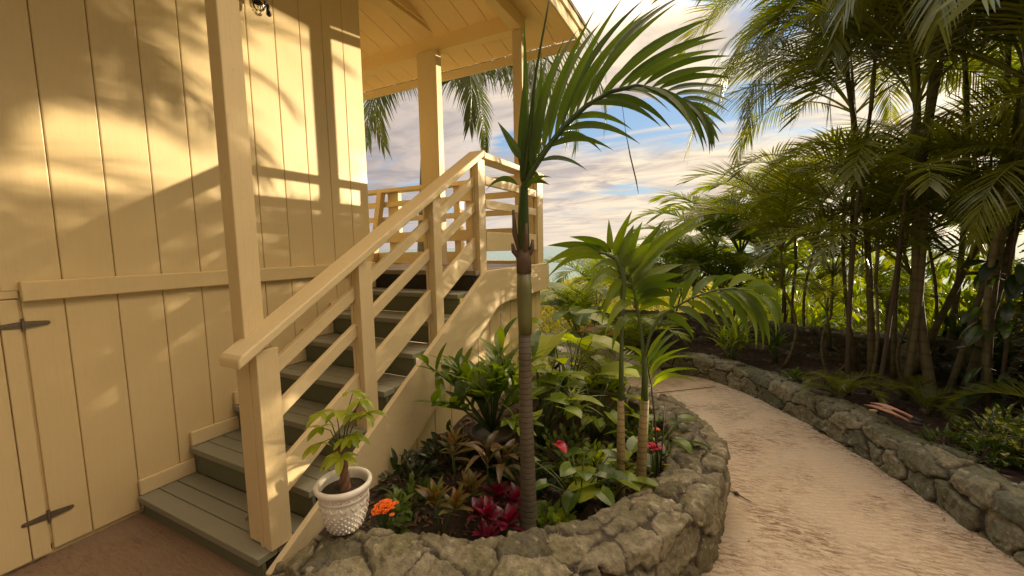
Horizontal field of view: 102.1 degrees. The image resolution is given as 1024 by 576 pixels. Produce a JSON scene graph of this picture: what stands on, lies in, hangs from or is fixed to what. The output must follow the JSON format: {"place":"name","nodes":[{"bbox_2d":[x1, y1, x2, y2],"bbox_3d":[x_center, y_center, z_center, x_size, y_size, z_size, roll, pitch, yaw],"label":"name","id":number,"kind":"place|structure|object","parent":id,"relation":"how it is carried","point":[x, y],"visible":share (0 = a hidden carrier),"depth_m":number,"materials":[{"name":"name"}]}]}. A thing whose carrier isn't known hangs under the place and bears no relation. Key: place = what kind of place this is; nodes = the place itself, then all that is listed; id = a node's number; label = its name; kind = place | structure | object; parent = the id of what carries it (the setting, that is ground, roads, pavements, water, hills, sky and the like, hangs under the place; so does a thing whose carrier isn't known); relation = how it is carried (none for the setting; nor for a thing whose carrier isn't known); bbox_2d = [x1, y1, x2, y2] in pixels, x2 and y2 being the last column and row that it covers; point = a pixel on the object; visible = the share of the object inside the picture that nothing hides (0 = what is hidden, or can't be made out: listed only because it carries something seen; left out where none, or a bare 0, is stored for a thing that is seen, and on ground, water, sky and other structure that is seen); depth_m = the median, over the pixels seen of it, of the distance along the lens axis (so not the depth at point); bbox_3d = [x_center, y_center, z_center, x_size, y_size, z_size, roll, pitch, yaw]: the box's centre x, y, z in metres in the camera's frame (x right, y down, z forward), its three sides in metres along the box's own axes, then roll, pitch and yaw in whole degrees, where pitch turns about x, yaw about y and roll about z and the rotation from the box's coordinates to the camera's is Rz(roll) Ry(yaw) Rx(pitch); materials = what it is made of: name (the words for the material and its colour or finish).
{"place":"outdoors","nodes":[
{"label":"outdoors","id":0,"kind":"place"},
{"bbox_2d":[4,511,253,575],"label":"patio","id":1,"kind":"structure","parent":0,"point":[142,543],"depth_m":2.05,"materials":[{"name":"brown concrete"}]},
{"bbox_2d":[292,294,874,455],"bbox_3d":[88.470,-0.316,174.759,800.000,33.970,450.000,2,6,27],"label":"ground","id":2,"kind":"structure","parent":0,"point":[551,333],"depth_m":9.68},
{"bbox_2d":[0,0,586,575],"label":"house","id":3,"kind":"structure","parent":2,"relation":"on","point":[184,206],"depth_m":2.35,"materials":[{"name":"beige paint"}]},
{"bbox_2d":[0,300,73,574],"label":"door","id":4,"kind":"structure","parent":3,"relation":"in","point":[15,551],"depth_m":1.96,"materials":[{"name":"beige paint"}]},
{"bbox_2d":[368,152,543,343],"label":"porch deck","id":5,"kind":"structure","parent":2,"relation":"on","point":[499,239],"depth_m":4.54,"materials":[{"name":"paint"}]},
{"bbox_2d":[363,28,608,251],"bbox_3d":[-1.261,-1.847,8.377,4.897,6.282,5.610,-6,7,-39],"label":"coconut palm","id":6,"kind":"object","parent":2,"relation":"on","point":[470,83],"visible":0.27,"depth_m":6.80,"materials":[{"name":"plant"}]},
{"bbox_2d":[543,250,634,303],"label":"palm tree","id":7,"kind":"object","parent":2,"relation":"on","point":[592,263],"visible":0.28,"depth_m":6.80,"materials":[{"name":"green plant"}]},
{"bbox_2d":[540,263,766,333],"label":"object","id":8,"kind":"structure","parent":2,"relation":"on","point":[613,302],"depth_m":9.51,"materials":[{"name":"green plant"}]},
{"bbox_2d":[614,224,784,307],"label":"palm tree","id":9,"kind":"object","parent":2,"relation":"on","point":[687,240],"visible":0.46,"depth_m":5.57,"materials":[{"name":"green plant"}]},
{"bbox_2d":[627,181,786,313],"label":"palm tree","id":10,"kind":"object","parent":2,"relation":"on","point":[698,228],"visible":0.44,"depth_m":5.81,"materials":[{"name":"green plant"}]},
{"bbox_2d":[660,242,805,308],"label":"palm tree","id":11,"kind":"object","parent":2,"relation":"on","point":[687,275],"visible":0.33,"depth_m":5.44,"materials":[{"name":"green plant"}]},
{"bbox_2d":[646,195,847,317],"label":"palm tree","id":12,"kind":"object","parent":2,"relation":"on","point":[739,237],"visible":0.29,"depth_m":5.89,"materials":[{"name":"green plant"}]},
{"bbox_2d":[666,244,831,315],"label":"palm tree","id":13,"kind":"object","parent":2,"relation":"on","point":[764,276],"visible":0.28,"depth_m":5.39,"materials":[{"name":"green plant"}]},
{"bbox_2d":[685,157,850,294],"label":"palm tree","id":14,"kind":"object","parent":2,"relation":"on","point":[714,201],"visible":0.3,"depth_m":5.17,"materials":[{"name":"green plant"}]},
{"bbox_2d":[691,174,844,323],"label":"palm tree","id":15,"kind":"object","parent":2,"relation":"on","point":[796,257],"visible":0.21,"depth_m":5.22,"materials":[{"name":"green plant"}]},
{"bbox_2d":[694,266,881,332],"bbox_3d":[4.527,0.502,6.987,3.436,1.853,3.572,2,6,27],"label":"shrub","id":16,"kind":"object","parent":2,"relation":"on","point":[814,320],"visible":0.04,"depth_m":6.66,"materials":[{"name":"green plant"}]},
{"bbox_2d":[700,213,894,321],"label":"palm tree","id":17,"kind":"object","parent":2,"relation":"on","point":[789,248],"visible":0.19,"depth_m":5.70,"materials":[{"name":"green plant"}]},
{"bbox_2d":[592,306,1023,380],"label":"boundary wall","id":18,"kind":"structure","parent":2,"relation":"on","point":[808,341],"depth_m":4.75,"materials":[{"name":"stone"}]},
{"bbox_2d":[725,222,1013,332],"bbox_3d":[6.382,0.002,7.732,4.877,2.576,4.909,2,6,27],"label":"shrub","id":19,"kind":"object","parent":2,"relation":"on","point":[863,296],"visible":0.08,"depth_m":7.33,"materials":[{"name":"green plant"}]},
{"bbox_2d":[760,114,1017,331],"bbox_3d":[4.051,-0.388,4.440,2.574,2.762,2.746,2,6,27],"label":"palm tree","id":20,"kind":"object","parent":2,"relation":"on","point":[888,302],"visible":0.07,"depth_m":4.40,"materials":[{"name":"green plant"}]},
{"bbox_2d":[797,249,1013,309],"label":"palm tree","id":21,"kind":"object","parent":2,"relation":"on","point":[903,286],"visible":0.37,"depth_m":4.95,"materials":[{"name":"green plant"}]},
{"bbox_2d":[820,255,1023,342],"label":"shrub","id":22,"kind":"object","parent":2,"relation":"on","point":[903,311],"visible":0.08,"depth_m":5.18,"materials":[{"name":"green plant"}]},
{"bbox_2d":[921,35,1021,116],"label":"palm tree","id":23,"kind":"object","parent":2,"relation":"on","point":[989,66],"visible":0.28,"depth_m":3.47,"materials":[{"name":"green plant"}]},
{"bbox_2d":[363,0,1023,248],"label":"sky","id":24,"kind":"structure","parent":0,"point":[578,201],"materials":[{"name":"blue"}]},
{"bbox_2d":[378,238,1023,294],"bbox_3d":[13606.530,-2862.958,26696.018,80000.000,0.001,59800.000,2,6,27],"label":"sea","id":25,"kind":"structure","parent":0,"point":[551,251],"depth_m":1024.50,"materials":[{"name":"teal liquid"}]},
{"bbox_2d":[385,341,1023,575],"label":"path","id":26,"kind":"structure","parent":0,"point":[820,513],"depth_m":2.31,"materials":[{"name":"beige sand"}]},
{"bbox_2d":[138,150,548,575],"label":"staircase","id":27,"kind":"structure","parent":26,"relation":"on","point":[209,511],"depth_m":2.49,"materials":[{"name":"beige paint"}]},
{"bbox_2d":[284,369,730,575],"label":"planter wall","id":28,"kind":"structure","parent":26,"relation":"on","point":[672,524],"depth_m":1.66,"materials":[{"name":"stone"}]},
{"bbox_2d":[302,389,387,535],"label":"potted tree","id":29,"kind":"object","parent":28,"relation":"on","point":[341,492],"visible":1,"depth_m":1.69,"materials":[{"name":"green plant"}]},
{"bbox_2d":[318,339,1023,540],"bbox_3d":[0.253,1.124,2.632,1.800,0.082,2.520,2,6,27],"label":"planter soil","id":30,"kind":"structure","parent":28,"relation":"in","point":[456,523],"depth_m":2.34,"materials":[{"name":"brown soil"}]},
{"bbox_2d":[363,498,407,530],"bbox_3d":[-0.565,1.037,1.839,0.188,0.194,0.188,-2,6,-7],"label":"marigold","id":31,"kind":"object","parent":30,"relation":"on","point":[382,510],"visible":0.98,"depth_m":1.82,"materials":[{"name":"orange plant"}]},
{"bbox_2d":[386,487,414,533],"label":"bedding plant","id":32,"kind":"object","parent":30,"relation":"on","point":[397,496],"visible":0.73,"depth_m":2.01,"materials":[{"name":"green plant"}]},
{"bbox_2d":[373,447,445,493],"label":"bedding plant","id":33,"kind":"object","parent":30,"relation":"on","point":[407,468],"visible":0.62,"depth_m":2.50,"materials":[{"name":"green plant"}]},
{"bbox_2d":[379,471,445,521],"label":"bedding plant","id":34,"kind":"object","parent":30,"relation":"on","point":[415,497],"visible":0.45,"depth_m":2.23,"materials":[{"name":"green plant"}]},
{"bbox_2d":[415,475,472,534],"bbox_3d":[-0.329,1.060,2.015,0.233,0.269,0.316,-4,7,-29],"label":"croton","id":35,"kind":"object","parent":30,"relation":"on","point":[433,494],"visible":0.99,"depth_m":1.99,"materials":[{"name":"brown plant"}]},
{"bbox_2d":[409,419,478,479],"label":"bedding plant","id":36,"kind":"object","parent":30,"relation":"on","point":[439,446],"visible":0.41,"depth_m":2.67,"materials":[{"name":"green plant"}]},
{"bbox_2d":[437,425,473,489],"bbox_3d":[-0.318,0.951,2.334,0.193,0.421,0.268,-2,6,-14],"label":"croton","id":37,"kind":"object","parent":30,"relation":"on","point":[453,440],"visible":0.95,"depth_m":2.28,"materials":[{"name":"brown plant"}]},
{"bbox_2d":[456,468,490,514],"bbox_3d":[-0.201,1.052,2.140,0.175,0.255,0.237,-3,6,-15],"label":"croton","id":38,"kind":"object","parent":30,"relation":"on","point":[471,484],"visible":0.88,"depth_m":2.12,"materials":[{"name":"green plant"}]},
{"bbox_2d":[412,317,551,470],"bbox_3d":[-0.150,0.680,2.610,0.910,0.935,0.767,2,6,27],"label":"potted plant","id":39,"kind":"object","parent":30,"relation":"on","point":[492,382],"visible":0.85,"depth_m":2.57,"materials":[{"name":"green plant"}]},
{"bbox_2d":[455,430,519,501],"bbox_3d":[-0.102,0.961,2.183,0.417,0.423,0.385,2,6,27],"label":"croton","id":40,"kind":"object","parent":30,"relation":"on","point":[508,447],"visible":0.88,"depth_m":2.20,"materials":[{"name":"green plant"}]},
{"bbox_2d":[467,495,523,537],"bbox_3d":[-0.078,1.085,1.935,0.271,0.233,0.304,-3,6,-20],"label":"cordyline","id":41,"kind":"object","parent":30,"relation":"on","point":[485,508],"visible":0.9,"depth_m":1.92,"materials":[{"name":"red plant"}]},
{"bbox_2d":[482,481,519,517],"bbox_3d":[-0.035,1.072,2.106,0.238,0.220,0.211,-2,6,-11],"label":"cordyline","id":42,"kind":"object","parent":30,"relation":"on","point":[498,492],"visible":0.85,"depth_m":2.08,"materials":[{"name":"red plant"}]},
{"bbox_2d":[483,445,560,496],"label":"bedding plant","id":43,"kind":"object","parent":30,"relation":"on","point":[513,471],"visible":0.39,"depth_m":2.38,"materials":[{"name":"green plant"}]},
{"bbox_2d":[505,499,575,536],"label":"bedding plant","id":44,"kind":"object","parent":30,"relation":"on","point":[544,513],"visible":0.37,"depth_m":2.00,"materials":[{"name":"green plant"}]},
{"bbox_2d":[499,356,603,452],"bbox_3d":[0.222,0.806,2.743,0.588,0.611,0.764,-3,6,-16],"label":"taro","id":45,"kind":"object","parent":30,"relation":"on","point":[558,397],"visible":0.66,"depth_m":2.71,"materials":[{"name":"green plant"}]},
{"bbox_2d":[534,423,603,482],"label":"bedding plant","id":46,"kind":"object","parent":30,"relation":"on","point":[557,459],"visible":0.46,"depth_m":2.62,"materials":[{"name":"green plant"}]},
{"bbox_2d":[517,440,630,513],"bbox_3d":[0.301,0.980,2.124,0.593,0.385,0.429,2,6,27],"label":"anthurium","id":47,"kind":"object","parent":30,"relation":"on","point":[570,499],"visible":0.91,"depth_m":2.06,"materials":[{"name":"green plant"}]},
{"bbox_2d":[514,307,639,415],"bbox_3d":[0.435,0.619,3.270,0.936,0.873,1.146,-1,6,4],"label":"taro","id":48,"kind":"object","parent":30,"relation":"on","point":[593,341],"visible":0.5,"depth_m":3.08,"materials":[{"name":"green plant"}]},
{"bbox_2d":[538,371,650,444],"bbox_3d":[0.557,0.839,2.898,0.751,0.505,0.604,-1,6,5],"label":"taro","id":49,"kind":"object","parent":30,"relation":"on","point":[597,420],"visible":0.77,"depth_m":2.85,"materials":[{"name":"green plant"}]},
{"bbox_2d":[563,367,630,433],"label":"plant","id":50,"kind":"object","parent":30,"relation":"on","point":[611,389],"visible":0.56,"depth_m":3.04,"materials":[{"name":"green plant"}]},
{"bbox_2d":[564,439,636,499],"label":"bedding plant","id":51,"kind":"object","parent":30,"relation":"on","point":[595,457],"visible":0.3,"depth_m":2.47,"materials":[{"name":"green plant"}]},
{"bbox_2d":[549,339,653,385],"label":"fern","id":52,"kind":"object","parent":30,"relation":"on","point":[590,366],"visible":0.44,"depth_m":3.53,"materials":[{"name":"green plant"}]},
{"bbox_2d":[486,0,733,531],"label":"palm tree","id":53,"kind":"object","parent":30,"relation":"on","point":[585,77],"visible":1,"depth_m":1.77,"materials":[{"name":"green plant"}]},
{"bbox_2d":[562,448,657,507],"bbox_3d":[0.510,1.031,2.161,0.509,0.272,0.419,-1,6,-5],"label":"anthurium","id":54,"kind":"object","parent":30,"relation":"on","point":[589,488],"visible":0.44,"depth_m":2.07,"materials":[{"name":"green plant"}]},
{"bbox_2d":[545,211,709,501],"bbox_3d":[0.590,0.394,2.095,0.867,1.541,0.351,-1,6,0],"label":"palm tree","id":55,"kind":"object","parent":30,"relation":"on","point":[628,257],"visible":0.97,"depth_m":2.01,"materials":[{"name":"green plant"}]},
{"bbox_2d":[596,407,668,468],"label":"bedding plant","id":56,"kind":"object","parent":30,"relation":"on","point":[630,432],"visible":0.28,"depth_m":2.78,"materials":[{"name":"green plant"}]},
{"bbox_2d":[600,414,709,472],"bbox_3d":[0.832,0.944,2.469,0.560,0.371,0.568,0,6,5],"label":"anthurium","id":57,"kind":"object","parent":30,"relation":"on","point":[632,443],"visible":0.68,"depth_m":2.36,"materials":[{"name":"green plant"}]},
{"bbox_2d":[624,327,699,476],"bbox_3d":[0.767,0.687,2.184,0.339,0.935,0.207,-2,6,-6],"label":"palm seedling","id":58,"kind":"object","parent":30,"relation":"on","point":[659,359],"visible":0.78,"depth_m":2.19,"materials":[{"name":"green plant"}]},
{"bbox_2d":[596,252,782,491],"bbox_3d":[0.846,0.462,2.061,0.827,1.404,0.391,0,6,13],"label":"palm tree","id":59,"kind":"object","parent":30,"relation":"on","point":[649,283],"visible":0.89,"depth_m":1.98,"materials":[{"name":"green plant"}]},
{"bbox_2d":[540,278,641,330],"bbox_3d":[0.806,0.242,5.621,1.854,0.788,1.820,2,6,27],"label":"fern","id":60,"kind":"object","parent":26,"relation":"on","point":[584,300],"visible":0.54,"depth_m":5.38,"materials":[{"name":"green plant"}]},
{"bbox_2d":[540,282,651,362],"bbox_3d":[1.015,0.467,5.110,1.298,1.030,1.033,-2,6,-14],"label":"fan plant","id":61,"kind":"object","parent":26,"relation":"on","point":[578,319],"visible":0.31,"depth_m":4.89,"materials":[{"name":"green plant"}]},
{"bbox_2d":[561,309,695,354],"bbox_3d":[1.401,0.561,5.106,1.575,0.633,1.525,2,6,27],"label":"fern","id":62,"kind":"object","parent":26,"relation":"on","point":[633,340],"visible":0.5,"depth_m":4.93,"materials":[{"name":"green plant"}]},
{"bbox_2d":[660,351,1023,566],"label":"retaining wall","id":63,"kind":"structure","parent":26,"relation":"on","point":[967,491],"depth_m":2.61,"materials":[{"name":"stone"}]},
{"bbox_2d":[607,335,1023,483],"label":"bed soil","id":64,"kind":"structure","parent":0,"point":[1017,474],"depth_m":3.50,"materials":[{"name":"brown soil"}]},
{"bbox_2d":[702,316,766,359],"bbox_3d":[2.394,0.534,4.563,0.619,0.607,0.665,-4,7,-31],"label":"pandanus","id":65,"kind":"object","parent":64,"relation":"on","point":[723,337],"visible":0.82,"depth_m":4.52,"materials":[{"name":"green plant"}]},
{"bbox_2d":[650,0,876,384],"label":"palm tree","id":66,"kind":"object","parent":64,"relation":"on","point":[870,314],"visible":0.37,"depth_m":3.78,"materials":[{"name":"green plant"}]},
{"bbox_2d":[695,0,921,391],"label":"palm tree","id":67,"kind":"object","parent":64,"relation":"on","point":[911,312],"visible":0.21,"depth_m":3.40,"materials":[{"name":"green plant"}]},
{"bbox_2d":[670,153,951,367],"bbox_3d":[2.757,-0.250,4.214,2.219,2.181,2.182,2,6,27],"label":"palm tree","id":68,"kind":"object","parent":64,"relation":"on","point":[772,206],"visible":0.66,"depth_m":4.08,"materials":[{"name":"green plant"}]},
{"bbox_2d":[738,0,919,395],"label":"palm tree","id":69,"kind":"object","parent":64,"relation":"on","point":[852,259],"visible":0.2,"depth_m":3.34,"materials":[{"name":"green plant"}]},
{"bbox_2d":[716,126,952,325],"bbox_3d":[3.552,-0.406,4.737,2.276,2.553,2.576,2,6,27],"label":"palm tree","id":70,"kind":"object","parent":64,"relation":"on","point":[764,154],"visible":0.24,"depth_m":4.60,"materials":[{"name":"green plant"}]},
{"bbox_2d":[767,258,908,370],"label":"palm tree","id":71,"kind":"object","parent":64,"relation":"on","point":[821,292],"visible":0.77,"depth_m":4.04,"materials":[{"name":"green plant"}]},
{"bbox_2d":[698,0,981,400],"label":"palm tree","id":72,"kind":"object","parent":64,"relation":"on","point":[857,11],"visible":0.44,"depth_m":3.33,"materials":[{"name":"green plant"}]},
{"bbox_2d":[749,0,947,406],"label":"palm tree","id":73,"kind":"object","parent":64,"relation":"on","point":[926,363],"visible":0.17,"depth_m":3.26,"materials":[{"name":"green plant"}]},
{"bbox_2d":[797,369,902,406],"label":"fern","id":74,"kind":"object","parent":64,"relation":"on","point":[841,385],"visible":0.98,"depth_m":3.31,"materials":[{"name":"green plant"}]},
{"bbox_2d":[722,209,978,374],"bbox_3d":[3.099,0.057,3.920,1.783,1.654,1.584,4,8,44],"label":"palm tree","id":75,"kind":"object","parent":64,"relation":"on","point":[915,244],"visible":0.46,"depth_m":3.80,"materials":[{"name":"green plant"}]},
{"bbox_2d":[683,11,1022,353],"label":"palm tree","id":76,"kind":"object","parent":64,"relation":"on","point":[746,131],"visible":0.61,"depth_m":3.83,"materials":[{"name":"green plant"}]},
{"bbox_2d":[708,0,1016,376],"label":"palm tree","id":77,"kind":"object","parent":64,"relation":"on","point":[816,22],"visible":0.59,"depth_m":3.82,"materials":[{"name":"green plant"}]},
{"bbox_2d":[739,0,994,383],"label":"palm tree","id":78,"kind":"object","parent":64,"relation":"on","point":[893,372],"visible":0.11,"depth_m":3.68,"materials":[{"name":"green plant"}]},
{"bbox_2d":[738,117,1023,395],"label":"palm tree","id":79,"kind":"object","parent":64,"relation":"on","point":[882,189],"visible":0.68,"depth_m":3.18,"materials":[{"name":"green plant"}]},
{"bbox_2d":[749,76,1022,383],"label":"palm tree","id":80,"kind":"object","parent":64,"relation":"on","point":[872,142],"visible":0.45,"depth_m":3.18,"materials":[{"name":"green plant"}]},
{"bbox_2d":[750,147,1023,383],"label":"palm tree","id":81,"kind":"object","parent":64,"relation":"on","point":[889,237],"visible":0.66,"depth_m":3.25,"materials":[{"name":"green plant"}]},
{"bbox_2d":[760,0,1023,406],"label":"palm tree","id":82,"kind":"object","parent":64,"relation":"on","point":[1001,244],"visible":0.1,"depth_m":3.09,"materials":[{"name":"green plant"}]},
{"bbox_2d":[763,0,1023,413],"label":"palm tree","id":83,"kind":"object","parent":64,"relation":"on","point":[1006,12],"visible":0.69,"depth_m":2.85,"materials":[{"name":"green plant"}]},
{"bbox_2d":[774,0,1019,405],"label":"palm tree","id":84,"kind":"object","parent":64,"relation":"on","point":[914,96],"visible":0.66,"depth_m":2.96,"materials":[{"name":"green plant"}]},
{"bbox_2d":[783,0,1023,401],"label":"palm tree","id":85,"kind":"object","parent":64,"relation":"on","point":[956,369],"visible":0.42,"depth_m":3.25,"materials":[{"name":"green plant"}]},
{"bbox_2d":[820,0,998,131],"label":"palm tree","id":86,"kind":"object","parent":64,"relation":"on","point":[925,24],"visible":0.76,"depth_m":2.25,"materials":[{"name":"green plant"}]},
{"bbox_2d":[802,3,1023,397],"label":"palm tree","id":87,"kind":"object","parent":64,"relation":"on","point":[975,360],"visible":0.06,"depth_m":3.33,"materials":[{"name":"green plant"}]},
{"bbox_2d":[812,155,1023,378],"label":"palm tree","id":88,"kind":"object","parent":64,"relation":"on","point":[954,190],"visible":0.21,"depth_m":3.32,"materials":[{"name":"green plant"}]},
{"bbox_2d":[867,10,969,339],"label":"palm tree","id":89,"kind":"object","parent":64,"relation":"on","point":[955,306],"visible":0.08,"depth_m":3.96,"materials":[{"name":"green plant"}]},
{"bbox_2d":[870,373,972,429],"bbox_3d":[3.047,0.820,3.098,0.568,0.269,0.630,5,8,44],"label":"fern","id":90,"kind":"object","parent":64,"relation":"on","point":[924,410],"visible":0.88,"depth_m":3.08,"materials":[{"name":"green plant"}]},
{"bbox_2d":[825,84,1023,213],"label":"palm tree","id":91,"kind":"object","parent":64,"relation":"on","point":[965,130],"visible":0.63,"depth_m":2.75,"materials":[{"name":"green plant"}]},
{"bbox_2d":[859,9,1015,380],"bbox_3d":[4.611,-1.018,3.543,2.930,3.883,3.047,0,6,6],"label":"palm tree","id":92,"kind":"object","parent":64,"relation":"on","point":[943,312],"visible":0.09,"depth_m":3.69,"materials":[{"name":"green plant"}]},
{"bbox_2d":[858,100,1019,267],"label":"palm tree","id":93,"kind":"object","parent":64,"relation":"on","point":[943,122],"visible":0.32,"depth_m":2.95,"materials":[{"name":"green plant"}]},
{"bbox_2d":[861,141,1023,259],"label":"palm tree","id":94,"kind":"object","parent":64,"relation":"on","point":[971,239],"visible":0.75,"depth_m":2.44,"materials":[{"name":"green plant"}]},
{"bbox_2d":[866,164,1023,243],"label":"palm tree","id":95,"kind":"object","parent":64,"relation":"on","point":[1003,209],"visible":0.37,"depth_m":2.73,"materials":[{"name":"green plant"}]},
{"bbox_2d":[897,338,996,383],"bbox_3d":[4.029,0.750,3.842,0.788,0.578,0.527,2,6,27],"label":"boulder","id":96,"kind":"object","parent":64,"relation":"on","point":[952,349],"visible":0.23,"depth_m":3.75,"materials":[{"name":"stone"}]},
{"bbox_2d":[902,312,1023,398],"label":"shrub","id":97,"kind":"object","parent":64,"relation":"on","point":[950,321],"visible":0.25,"depth_m":3.66,"materials":[{"name":"green plant"}]},
{"bbox_2d":[934,377,1023,461],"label":"fern","id":98,"kind":"object","parent":64,"relation":"on","point":[966,392],"visible":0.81,"depth_m":2.69,"materials":[{"name":"green plant"}]},
{"bbox_2d":[936,14,1021,141],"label":"palm tree","id":99,"kind":"object","parent":64,"relation":"on","point":[985,47],"visible":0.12,"depth_m":3.65,"materials":[{"name":"green plant"}]},
{"bbox_2d":[942,402,1023,466],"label":"shrub","id":100,"kind":"object","parent":64,"relation":"on","point":[1010,424],"visible":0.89,"depth_m":2.43,"materials":[{"name":"green plant"}]},
{"bbox_2d":[956,432,1022,471],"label":"weed","id":101,"kind":"object","parent":64,"relation":"on","point":[986,447],"visible":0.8,"depth_m":2.40,"materials":[{"name":"green plant"}]},
{"bbox_2d":[956,211,1023,414],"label":"climbing plant","id":102,"kind":"object","parent":64,"relation":"on","point":[1013,285],"visible":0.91,"depth_m":2.86,"materials":[{"name":"green plant"}]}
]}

